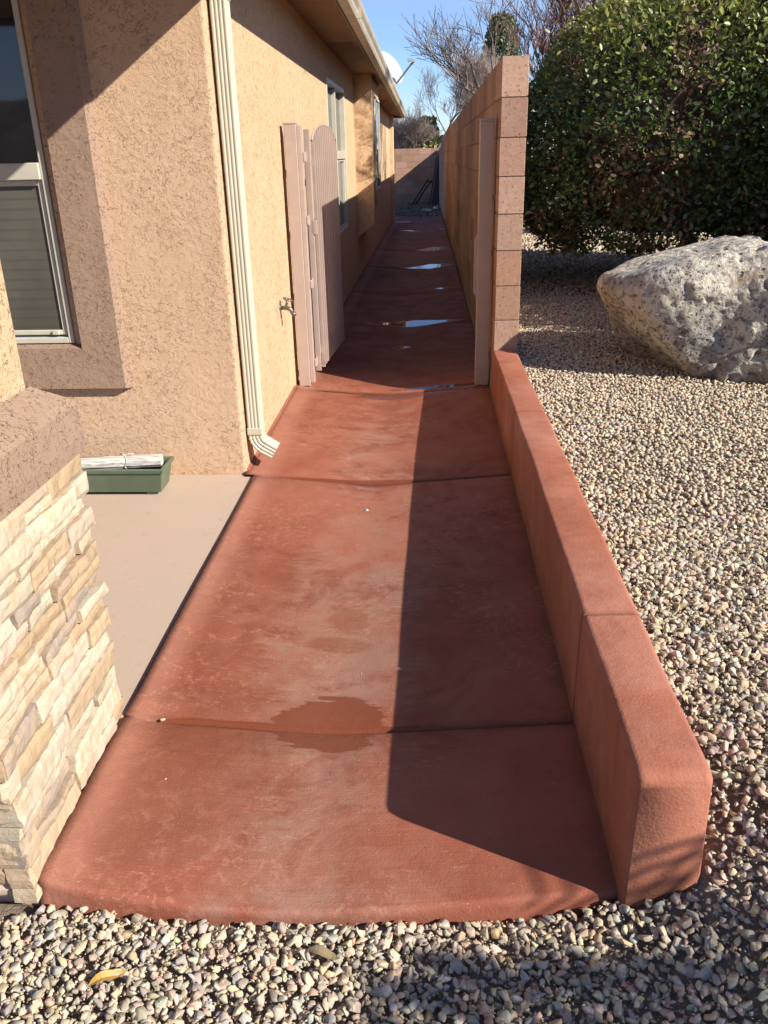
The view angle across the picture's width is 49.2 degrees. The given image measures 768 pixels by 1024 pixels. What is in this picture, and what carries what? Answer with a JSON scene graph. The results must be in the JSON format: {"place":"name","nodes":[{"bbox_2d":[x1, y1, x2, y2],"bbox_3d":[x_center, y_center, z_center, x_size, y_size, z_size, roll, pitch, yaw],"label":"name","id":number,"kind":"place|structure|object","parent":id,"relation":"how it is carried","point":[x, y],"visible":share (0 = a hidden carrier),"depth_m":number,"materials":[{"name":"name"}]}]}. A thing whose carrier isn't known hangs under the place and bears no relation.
{"place":"outdoors","nodes":[
{"label":"outdoors","id":0,"kind":"place"},
{"bbox_2d":[0,475,251,905],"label":"patio","id":1,"kind":"structure","parent":0,"point":[154,552],"depth_m":3.25,"materials":[{"name":"concrete"}]},
{"bbox_2d":[80,456,173,493],"bbox_3d":[-1.290,-0.163,3.839,0.632,0.128,0.187,0,23,3],"label":"planter","id":2,"kind":"object","parent":1,"relation":"on","point":[152,480],"visible":0.54,"depth_m":3.77,"materials":[{"name":"plastic"}]},
{"bbox_2d":[81,453,163,468],"bbox_3d":[-1.197,-0.231,3.805,0.372,0.075,0.073,-3,23,-3],"label":"newspaper","id":3,"kind":"object","parent":2,"relation":"in","point":[126,461],"visible":0.92,"depth_m":3.78,"materials":[{"name":"paper"}]},
{"bbox_2d":[0,0,405,902],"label":"house","id":4,"kind":"structure","parent":0,"point":[146,290],"depth_m":3.57,"materials":[{"name":"beige paint"}]},
{"bbox_2d":[0,0,75,343],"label":"window","id":5,"kind":"structure","parent":4,"relation":"in","point":[30,251],"depth_m":3.61,"materials":[{"name":"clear glass"}]},
{"bbox_2d":[283,122,344,385],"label":"wooden gate","id":6,"kind":"structure","parent":4,"relation":"attached to","point":[320,157],"depth_m":5.38,"materials":[{"name":"paint"}]},
{"bbox_2d":[326,77,348,236],"bbox_3d":[-0.470,-3.385,8.106,0.070,1.355,1.600,0,23,3],"label":"window","id":7,"kind":"structure","parent":4,"relation":"in","point":[334,93],"depth_m":8.56,"materials":[{"name":"clear glass"}]},
{"bbox_2d":[374,96,380,190],"bbox_3d":[-0.081,-4.691,10.711,0.022,1.070,0.850,0,23,3],"label":"window","id":8,"kind":"structure","parent":4,"relation":"in","point":[377,101],"depth_m":10.93,"materials":[{"name":"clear glass"}]},
{"bbox_2d":[381,50,414,83],"bbox_3d":[0.152,-7.033,13.271,0.694,0.522,0.481,0,23,3],"label":"satellite dish","id":9,"kind":"object","parent":4,"relation":"on","point":[395,70],"visible":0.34,"depth_m":13.37,"materials":[{"name":"white metal"}]},
{"bbox_2d":[37,215,617,925],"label":"path","id":10,"kind":"structure","parent":0,"point":[427,767],"depth_m":2.39,"materials":[{"name":"concrete"}]},
{"bbox_2d":[394,221,411,223],"bbox_3d":[0.422,-6.748,19.527,0.440,0.022,0.440,0,23,3],"label":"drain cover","id":11,"kind":"object","parent":10,"relation":"on","point":[402,222],"visible":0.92,"depth_m":19.39,"materials":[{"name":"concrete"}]},
{"bbox_2d":[473,118,494,384],"bbox_3d":[0.612,-1.556,5.151,0.120,1.566,0.084,0,23,3],"label":"gate post","id":12,"kind":"object","parent":10,"relation":"on","point":[483,252],"visible":1,"depth_m":5.10,"materials":[{"name":"paint"}]},
{"bbox_2d":[0,156,767,1023],"bbox_3d":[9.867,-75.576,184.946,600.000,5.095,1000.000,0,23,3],"label":"ground","id":13,"kind":"structure","parent":0,"point":[8,910],"depth_m":1.67,"materials":[{"name":"beige gravel"}]},
{"bbox_2d":[87,969,126,987],"bbox_3d":[-0.533,0.893,1.612,0.075,0.016,0.020,-13,26,-25],"label":"dry leaf","id":14,"kind":"object","parent":13,"relation":"on","point":[104,975],"visible":1,"depth_m":1.61,"materials":[{"name":"plant"}]},
{"bbox_2d":[307,945,339,959],"bbox_3d":[-0.120,0.867,1.650,0.070,0.015,0.018,5,24,14],"label":"dry leaf","id":15,"kind":"object","parent":13,"relation":"on","point":[324,951],"visible":1,"depth_m":1.65,"materials":[{"name":"beige plant"}]},
{"bbox_2d":[394,148,438,202],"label":"block wall","id":16,"kind":"structure","parent":13,"relation":"on","point":[413,170],"depth_m":28.26,"materials":[{"name":"beige concrete"}]},
{"bbox_2d":[393,98,444,148],"bbox_3d":[0.888,-14.258,32.786,2.805,3.505,2.431,-18,28,-34],"label":"bare tree","id":17,"kind":"object","parent":13,"relation":"on","point":[413,126],"visible":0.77,"depth_m":32.20,"materials":[{"name":"brown plant"}]},
{"bbox_2d":[411,179,431,204],"bbox_3d":[1.336,-10.233,26.959,0.490,0.870,1.313,14,27,31],"label":"folded frame","id":18,"kind":"object","parent":13,"relation":"on","point":[420,196],"visible":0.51,"depth_m":27.02,"materials":[{"name":"black metal"}]},
{"bbox_2d":[429,155,438,205],"bbox_3d":[1.681,-10.556,26.815,0.313,1.600,1.586,3,24,11],"label":"leaning board","id":19,"kind":"object","parent":13,"relation":"on","point":[434,198],"visible":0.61,"depth_m":26.80,"materials":[{"name":"black metal"}]},
{"bbox_2d":[413,48,490,147],"bbox_3d":[2.844,-13.411,28.956,3.300,4.880,2.593,-12,25,-23],"label":"bare tree","id":20,"kind":"object","parent":13,"relation":"on","point":[466,98],"visible":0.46,"depth_m":28.61,"materials":[{"name":"brown plant"}]},
{"bbox_2d":[439,55,529,356],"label":"block wall","id":21,"kind":"structure","parent":13,"relation":"on","point":[500,95],"depth_m":5.05,"materials":[{"name":"beige concrete"}]},
{"bbox_2d":[437,37,533,109],"bbox_3d":[4.031,-14.206,30.312,4.262,5.241,4.233,0,23,3],"label":"bare tree","id":22,"kind":"object","parent":13,"relation":"on","point":[488,67],"visible":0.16,"depth_m":28.95,"materials":[{"name":"brown plant"}]},
{"bbox_2d":[400,0,599,224],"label":"bare tree","id":23,"kind":"object","parent":13,"relation":"on","point":[467,61],"visible":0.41,"depth_m":13.84,"materials":[{"name":"brown plant"}]},
{"bbox_2d":[481,11,529,105],"bbox_3d":[4.221,-15.921,32.801,3.337,6.381,3.568,0,23,3],"label":"pine tree","id":24,"kind":"object","parent":13,"relation":"on","point":[502,46],"visible":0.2,"depth_m":31.39,"materials":[{"name":"green plant"}]},
{"bbox_2d":[506,0,667,252],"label":"bare tree","id":25,"kind":"object","parent":13,"relation":"on","point":[563,10],"visible":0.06,"depth_m":8.64,"materials":[{"name":"red plant"}]},
{"bbox_2d":[491,350,712,909],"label":"wall","id":26,"kind":"structure","parent":13,"relation":"on","point":[649,773],"depth_m":1.95,"materials":[{"name":"concrete"}]},
{"bbox_2d":[522,0,767,260],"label":"shrub","id":27,"kind":"object","parent":13,"relation":"on","point":[645,119],"visible":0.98,"depth_m":6.35,"materials":[{"name":"green plant"}]},
{"bbox_2d":[597,235,767,384],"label":"boulder","id":28,"kind":"object","parent":13,"relation":"on","point":[698,309],"visible":0.81,"depth_m":4.46,"materials":[{"name":"grey stone"}]},
{"bbox_2d":[718,53,767,240],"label":"shrub","id":29,"kind":"object","parent":13,"relation":"on","point":[762,214],"visible":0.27,"depth_m":6.08,"materials":[{"name":"green plant"}]},
{"bbox_2d":[394,135,410,148],"bbox_3d":[-1.268,-17.906,41.956,7.600,3.250,9.800,0,23,3],"label":"tree","id":30,"kind":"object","parent":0,"point":[407,144],"depth_m":37.55,"materials":[{"name":"brown plant"}]},
{"bbox_2d":[395,201,440,216],"bbox_3d":[0.238,-9.125,25.205,2.913,0.148,7.418,0,23,3],"label":"rubble","id":31,"kind":"object","parent":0,"point":[404,208],"visible":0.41,"depth_m":24.44,"materials":[{"name":"stone"}]},
{"bbox_2d":[407,115,442,148],"bbox_3d":[1.626,-14.514,34.125,2.101,3.071,2.340,0,23,3],"label":"tree","id":32,"kind":"object","parent":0,"point":[435,142],"visible":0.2,"depth_m":33.38,"materials":[{"name":"green plant"}]},
{"bbox_2d":[361,0,598,148],"label":"sky","id":33,"kind":"structure","parent":0,"point":[385,17],"materials":[{"name":"blue"}]}
]}

